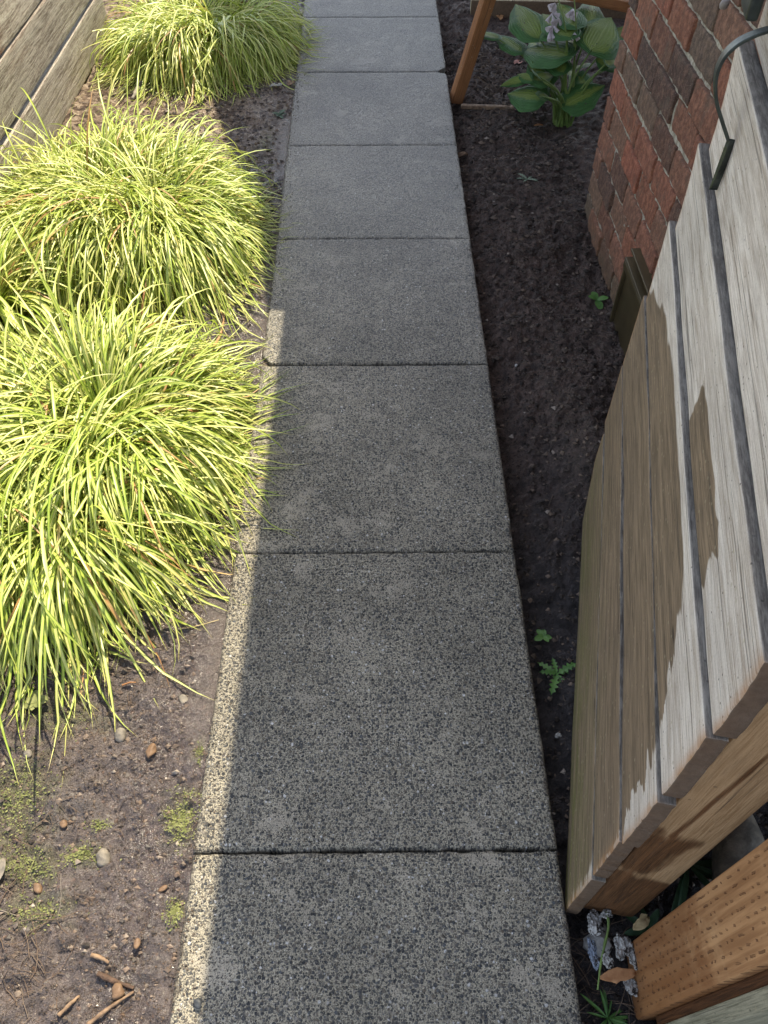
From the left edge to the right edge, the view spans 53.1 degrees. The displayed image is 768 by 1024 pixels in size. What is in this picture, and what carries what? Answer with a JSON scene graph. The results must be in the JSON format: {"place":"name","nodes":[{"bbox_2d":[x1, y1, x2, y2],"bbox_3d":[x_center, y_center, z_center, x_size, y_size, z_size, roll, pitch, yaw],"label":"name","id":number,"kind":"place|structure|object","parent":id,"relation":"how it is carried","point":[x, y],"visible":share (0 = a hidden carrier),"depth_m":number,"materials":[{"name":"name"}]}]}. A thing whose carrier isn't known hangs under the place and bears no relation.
{"place":"outdoors","nodes":[
{"label":"outdoors","id":0,"kind":"place"},
{"bbox_2d":[170,0,581,1023],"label":"path","id":1,"kind":"structure","parent":0,"point":[374,842],"depth_m":1.69,"materials":[{"name":"grey concrete"}]},
{"bbox_2d":[193,998,201,1008],"bbox_3d":[-0.307,0.808,1.265,0.015,0.010,0.016,0,51,0],"label":"stone","id":2,"kind":"object","parent":1,"relation":"on","point":[197,1002],"visible":1,"depth_m":1.26,"materials":[{"name":"grey stone"}]},
{"bbox_2d":[0,0,767,1023],"bbox_3d":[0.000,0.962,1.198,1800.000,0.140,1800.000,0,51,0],"label":"ground","id":3,"kind":"structure","parent":0,"point":[582,132],"depth_m":1.76,"materials":[{"name":"soil"}]},
{"bbox_2d":[0,858,5,878],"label":"wood chip","id":4,"kind":"object","parent":3,"relation":"on","point":[2,864],"visible":1,"depth_m":1.40,"materials":[{"name":"beige wood"}]},
{"bbox_2d":[23,749,31,757],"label":"stone","id":5,"kind":"object","parent":3,"relation":"on","point":[28,752],"visible":1,"depth_m":1.52,"materials":[{"name":"grey stone"}]},
{"bbox_2d":[24,690,48,710],"bbox_3d":[-0.722,0.393,1.592,0.042,0.006,0.042,25,56,19],"label":"weed","id":6,"kind":"object","parent":3,"relation":"on","point":[32,704],"visible":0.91,"depth_m":1.59,"materials":[{"name":"plant"}]},
{"bbox_2d":[33,883,42,893],"bbox_3d":[-0.625,0.679,1.387,0.018,0.011,0.019,0,51,0],"label":"stone","id":7,"kind":"object","parent":3,"relation":"on","point":[37,888],"visible":1,"depth_m":1.38,"materials":[{"name":"stone"}]},
{"bbox_2d":[0,219,101,365],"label":"sedge clump","id":8,"kind":"object","parent":3,"relation":"on","point":[5,307],"visible":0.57,"depth_m":2.33,"materials":[{"name":"green plant"}]},
{"bbox_2d":[0,0,108,193],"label":"board fence","id":9,"kind":"object","parent":3,"relation":"on","point":[44,59],"visible":0.77,"depth_m":3.01,"materials":[{"name":"wood"}]},
{"bbox_2d":[59,820,67,827],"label":"stone","id":10,"kind":"object","parent":3,"relation":"on","point":[63,824],"visible":1,"depth_m":1.45,"materials":[{"name":"brown stone"}]},
{"bbox_2d":[57,995,79,1016],"bbox_3d":[-0.521,0.817,1.272,0.008,0.016,0.039,35,59,25],"label":"twig","id":11,"kind":"object","parent":3,"relation":"on","point":[66,1007],"visible":1,"depth_m":1.27,"materials":[{"name":"beige wood"}]},
{"bbox_2d":[90,953,108,963],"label":"twig","id":12,"kind":"object","parent":3,"relation":"on","point":[98,957],"visible":1,"depth_m":1.31,"materials":[{"name":"beige wood"}]},
{"bbox_2d":[96,847,109,866],"bbox_3d":[-0.520,0.639,1.424,0.026,0.022,0.036,-10,52,-8],"label":"stone","id":13,"kind":"object","parent":3,"relation":"on","point":[102,857],"visible":1,"depth_m":1.42,"materials":[{"name":"beige stone"}]},
{"bbox_2d":[86,990,133,1023],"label":"twig","id":14,"kind":"object","parent":3,"relation":"on","point":[105,1011],"visible":1,"depth_m":1.27,"materials":[{"name":"beige wood"}]},
{"bbox_2d":[96,971,134,989],"bbox_3d":[-0.453,0.790,1.295,0.068,0.016,0.011,15,53,12],"label":"twig","id":15,"kind":"object","parent":3,"relation":"on","point":[106,977],"visible":1,"depth_m":1.29,"materials":[{"name":"brown wood"}]},
{"bbox_2d":[112,982,124,999],"bbox_3d":[-0.446,0.800,1.285,0.021,0.017,0.025,-29,57,-21],"label":"stone","id":16,"kind":"object","parent":3,"relation":"on","point":[118,991],"visible":1,"depth_m":1.28,"materials":[{"name":"beige stone"}]},
{"bbox_2d":[114,727,125,742],"bbox_3d":[-0.536,0.453,1.561,0.024,0.020,0.031,0,51,0],"label":"stone","id":17,"kind":"object","parent":3,"relation":"on","point":[120,735],"visible":1,"depth_m":1.55,"materials":[{"name":"grey stone"}]},
{"bbox_2d":[131,80,141,100],"bbox_3d":[-1.088,-1.858,3.388,0.026,0.024,0.162,0,51,0],"label":"stick","id":18,"kind":"object","parent":3,"relation":"on","point":[135,92],"visible":0.79,"depth_m":3.37,"materials":[{"name":"beige wood"}]},
{"bbox_2d":[0,130,273,935],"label":"moss","id":19,"kind":"object","parent":3,"relation":"on","point":[184,828],"visible":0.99,"depth_m":1.45,"materials":[{"name":"green plant"}]},
{"bbox_2d":[133,938,140,948],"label":"stone","id":20,"kind":"object","parent":3,"relation":"on","point":[137,942],"visible":1,"depth_m":1.32,"materials":[{"name":"stone"}]},
{"bbox_2d":[145,743,156,758],"bbox_3d":[-0.468,0.478,1.543,0.022,0.014,0.029,32,58,23],"label":"stone","id":21,"kind":"object","parent":3,"relation":"on","point":[151,750],"visible":1,"depth_m":1.54,"materials":[{"name":"brown stone"}]},
{"bbox_2d":[0,52,303,353],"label":"sedge clump","id":22,"kind":"object","parent":3,"relation":"on","point":[176,217],"visible":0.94,"depth_m":2.48,"materials":[{"name":"green plant"}]},
{"bbox_2d":[0,202,307,788],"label":"sedge clump","id":23,"kind":"object","parent":3,"relation":"on","point":[119,454],"visible":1,"depth_m":1.81,"materials":[{"name":"green plant"}]},
{"bbox_2d":[158,885,167,891],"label":"stone","id":24,"kind":"object","parent":3,"relation":"on","point":[163,888],"visible":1,"depth_m":1.39,"materials":[{"name":"stone"}]},
{"bbox_2d":[179,694,187,703],"bbox_3d":[-0.423,0.395,1.620,0.023,0.009,0.019,32,58,23],"label":"stone","id":25,"kind":"object","parent":3,"relation":"on","point":[183,698],"visible":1,"depth_m":1.62,"materials":[{"name":"beige stone"}]},
{"bbox_2d":[177,620,217,629],"bbox_3d":[-0.418,0.254,1.726,0.096,0.004,0.006,-12,52,-10],"label":"straw","id":26,"kind":"object","parent":3,"relation":"on","point":[196,625],"visible":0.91,"depth_m":1.72,"materials":[{"name":"beige plant"}]},
{"bbox_2d":[81,0,333,118],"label":"sedge clump","id":27,"kind":"object","parent":3,"relation":"on","point":[233,41],"visible":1,"depth_m":3.46,"materials":[{"name":"green plant"}]},
{"bbox_2d":[269,82,282,87],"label":"dry leaf","id":28,"kind":"object","parent":3,"relation":"on","point":[276,84],"visible":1,"depth_m":3.46,"materials":[{"name":"plant"}]},
{"bbox_2d":[272,109,285,118],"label":"weed","id":29,"kind":"object","parent":3,"relation":"on","point":[280,113],"visible":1,"depth_m":3.30,"materials":[{"name":"green plant"}]},
{"bbox_2d":[286,80,294,85],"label":"dry leaf","id":30,"kind":"object","parent":3,"relation":"on","point":[289,82],"visible":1,"depth_m":3.48,"materials":[{"name":"brown plant"}]},
{"bbox_2d":[0,52,635,1023],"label":"pine needles","id":31,"kind":"object","parent":3,"relation":"on","point":[34,930],"visible":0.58,"depth_m":1.48,"materials":[{"name":"brown plant"}]},
{"bbox_2d":[458,151,467,157],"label":"dry leaf","id":32,"kind":"object","parent":3,"relation":"on","point":[461,154],"visible":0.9,"depth_m":3.18,"materials":[{"name":"brown plant"}]},
{"bbox_2d":[461,104,513,109],"bbox_3d":[0.456,-1.787,3.394,0.232,0.016,0.022,5,51,5],"label":"wood scrap","id":33,"kind":"object","parent":3,"relation":"on","point":[479,106],"visible":0.95,"depth_m":3.39,"materials":[{"name":"brown wood"}]},
{"bbox_2d":[516,173,536,181],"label":"weed","id":34,"kind":"object","parent":3,"relation":"on","point":[522,175],"visible":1,"depth_m":3.01,"materials":[{"name":"plant"}]},
{"bbox_2d":[450,0,629,103],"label":"wooden trellis","id":35,"kind":"object","parent":3,"relation":"on","point":[479,26],"visible":0.41,"depth_m":3.26,"materials":[{"name":"brown wood"}]},
{"bbox_2d":[534,629,551,641],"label":"weed","id":36,"kind":"object","parent":3,"relation":"on","point":[541,635],"visible":1,"depth_m":1.78,"materials":[{"name":"green plant"}]},
{"bbox_2d":[470,0,626,19],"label":"edging board","id":37,"kind":"object","parent":3,"relation":"on","point":[504,7],"visible":0.23,"depth_m":4.05,"materials":[{"name":"brown wood"}]},
{"bbox_2d":[484,0,622,127],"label":"hosta","id":38,"kind":"object","parent":3,"relation":"on","point":[585,27],"visible":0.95,"depth_m":3.15,"materials":[{"name":"green plant"}]},
{"bbox_2d":[537,658,575,694],"bbox_3d":[0.393,0.366,1.706,0.098,0.023,0.092,0,51,0],"label":"weed","id":39,"kind":"object","parent":3,"relation":"on","point":[562,671],"visible":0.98,"depth_m":1.71,"materials":[{"name":"green plant"}]},
{"bbox_2d":[587,937,599,970],"bbox_3d":[0.362,0.764,1.332,0.018,0.012,0.052,0,51,0],"label":"plastic scrap","id":40,"kind":"object","parent":3,"relation":"on","point":[593,955],"visible":1,"depth_m":1.33,"materials":[{"name":"plastic"}]},
{"bbox_2d":[587,909,601,936],"bbox_3d":[0.370,0.722,1.353,0.027,0.016,0.045,0,51,0],"label":"paper wad","id":41,"kind":"object","parent":3,"relation":"on","point":[594,917],"visible":1,"depth_m":1.35,"materials":[{"name":"white paper"}]},
{"bbox_2d":[583,923,612,956],"bbox_3d":[0.383,0.768,1.385,0.050,0.048,0.059,0,51,0],"label":"paper lump","id":42,"kind":"object","parent":3,"relation":"on","point":[599,940],"visible":0.53,"depth_m":1.37,"materials":[{"name":"grey paper"}]},
{"bbox_2d":[588,292,607,308],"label":"weed","id":43,"kind":"object","parent":3,"relation":"on","point":[598,302],"visible":1,"depth_m":2.54,"materials":[{"name":"green plant"}]},
{"bbox_2d":[597,912,609,989],"bbox_3d":[0.378,0.751,1.320,0.011,0.006,0.126,13,52,10],"label":"plant stem","id":44,"kind":"object","parent":3,"relation":"on","point":[605,940],"visible":1,"depth_m":1.32,"materials":[{"name":"green plant"}]},
{"bbox_2d":[580,986,627,1023],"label":"weed","id":45,"kind":"object","parent":3,"relation":"on","point":[615,1019],"visible":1,"depth_m":1.31,"materials":[{"name":"green plant"}]},
{"bbox_2d":[600,909,612,918],"bbox_3d":[0.392,0.707,1.353,0.021,0.012,0.017,0,51,0],"label":"paper scrap","id":46,"kind":"object","parent":3,"relation":"on","point":[603,914],"visible":1,"depth_m":1.35,"materials":[{"name":"white paper"}]},
{"bbox_2d":[602,953,613,968],"bbox_3d":[0.380,0.761,1.304,0.019,0.010,0.025,0,51,0],"label":"paper scrap","id":47,"kind":"object","parent":3,"relation":"on","point":[607,960],"visible":1,"depth_m":1.30,"materials":[{"name":"grey paper"}]},
{"bbox_2d":[600,967,636,983],"bbox_3d":[0.389,0.768,1.276,0.062,0.009,0.022,-11,52,-9],"label":"dry leaf","id":48,"kind":"object","parent":3,"relation":"on","point":[616,975],"visible":1,"depth_m":1.28,"materials":[{"name":"brown plant"}]},
{"bbox_2d":[613,932,632,960],"bbox_3d":[0.411,0.746,1.320,0.032,0.015,0.043,0,51,0],"label":"paper wad","id":49,"kind":"object","parent":3,"relation":"on","point":[623,944],"visible":1,"depth_m":1.32,"materials":[{"name":"white paper"}]},
{"bbox_2d":[623,978,637,996],"bbox_3d":[0.420,0.804,1.301,0.023,0.010,0.029,-30,57,-22],"label":"paper wad","id":50,"kind":"object","parent":3,"relation":"on","point":[631,988],"visible":0.88,"depth_m":1.30,"materials":[{"name":"grey paper"}]},
{"bbox_2d":[629,947,637,970],"bbox_3d":[0.425,0.761,1.310,0.017,0.010,0.036,0,51,0],"label":"paper scrap","id":51,"kind":"object","parent":3,"relation":"on","point":[632,960],"visible":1,"depth_m":1.31,"materials":[{"name":"grey paper"}]},
{"bbox_2d":[633,913,649,929],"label":"dry leaf","id":52,"kind":"object","parent":3,"relation":"on","point":[642,922],"visible":1,"depth_m":1.31,"materials":[{"name":"beige plant"}]},
{"bbox_2d":[624,908,659,935],"bbox_3d":[0.465,0.736,1.357,0.086,0.020,0.077,26,56,19],"label":"weed","id":53,"kind":"object","parent":3,"relation":"on","point":[654,916],"visible":0.39,"depth_m":1.36,"materials":[{"name":"green plant"}]},
{"bbox_2d":[565,0,767,916],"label":"wooden gate","id":54,"kind":"structure","parent":3,"relation":"on","point":[669,771],"depth_m":1.02,"materials":[{"name":"brown wood"}]},
{"bbox_2d":[584,0,765,303],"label":"brick house","id":55,"kind":"structure","parent":3,"relation":"on","point":[660,119],"depth_m":2.14,"materials":[{"name":"red brick"}]},
{"bbox_2d":[609,248,651,355],"bbox_3d":[0.754,-0.419,2.188,0.067,0.353,0.680,0,51,0],"label":"wooden post","id":56,"kind":"object","parent":55,"relation":"attached to","point":[634,286],"visible":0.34,"depth_m":2.29,"materials":[{"name":"brown wood"}]},
{"bbox_2d":[671,860,711,911],"bbox_3d":[0.560,0.644,1.431,0.206,0.043,0.197,-19,54,-15],"label":"weed","id":57,"kind":"object","parent":3,"relation":"on","point":[699,869],"visible":0.15,"depth_m":1.40,"materials":[{"name":"green plant"}]},
{"bbox_2d":[627,839,767,1019],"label":"fence post","id":58,"kind":"object","parent":3,"relation":"on","point":[710,937],"visible":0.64,"depth_m":1.02,"materials":[{"name":"brown wood"}]},
{"bbox_2d":[656,970,767,1023],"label":"fence picket","id":59,"kind":"object","parent":58,"relation":"attached to","point":[744,1001],"visible":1,"depth_m":0.98,"materials":[{"name":"beige wood"}]},
{"bbox_2d":[711,814,764,880],"bbox_3d":[0.645,0.624,1.396,0.084,0.107,0.195,13,52,11],"label":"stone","id":60,"kind":"object","parent":3,"relation":"on","point":[740,841],"visible":0.45,"depth_m":1.37,"materials":[{"name":"grey stone"}]}
]}

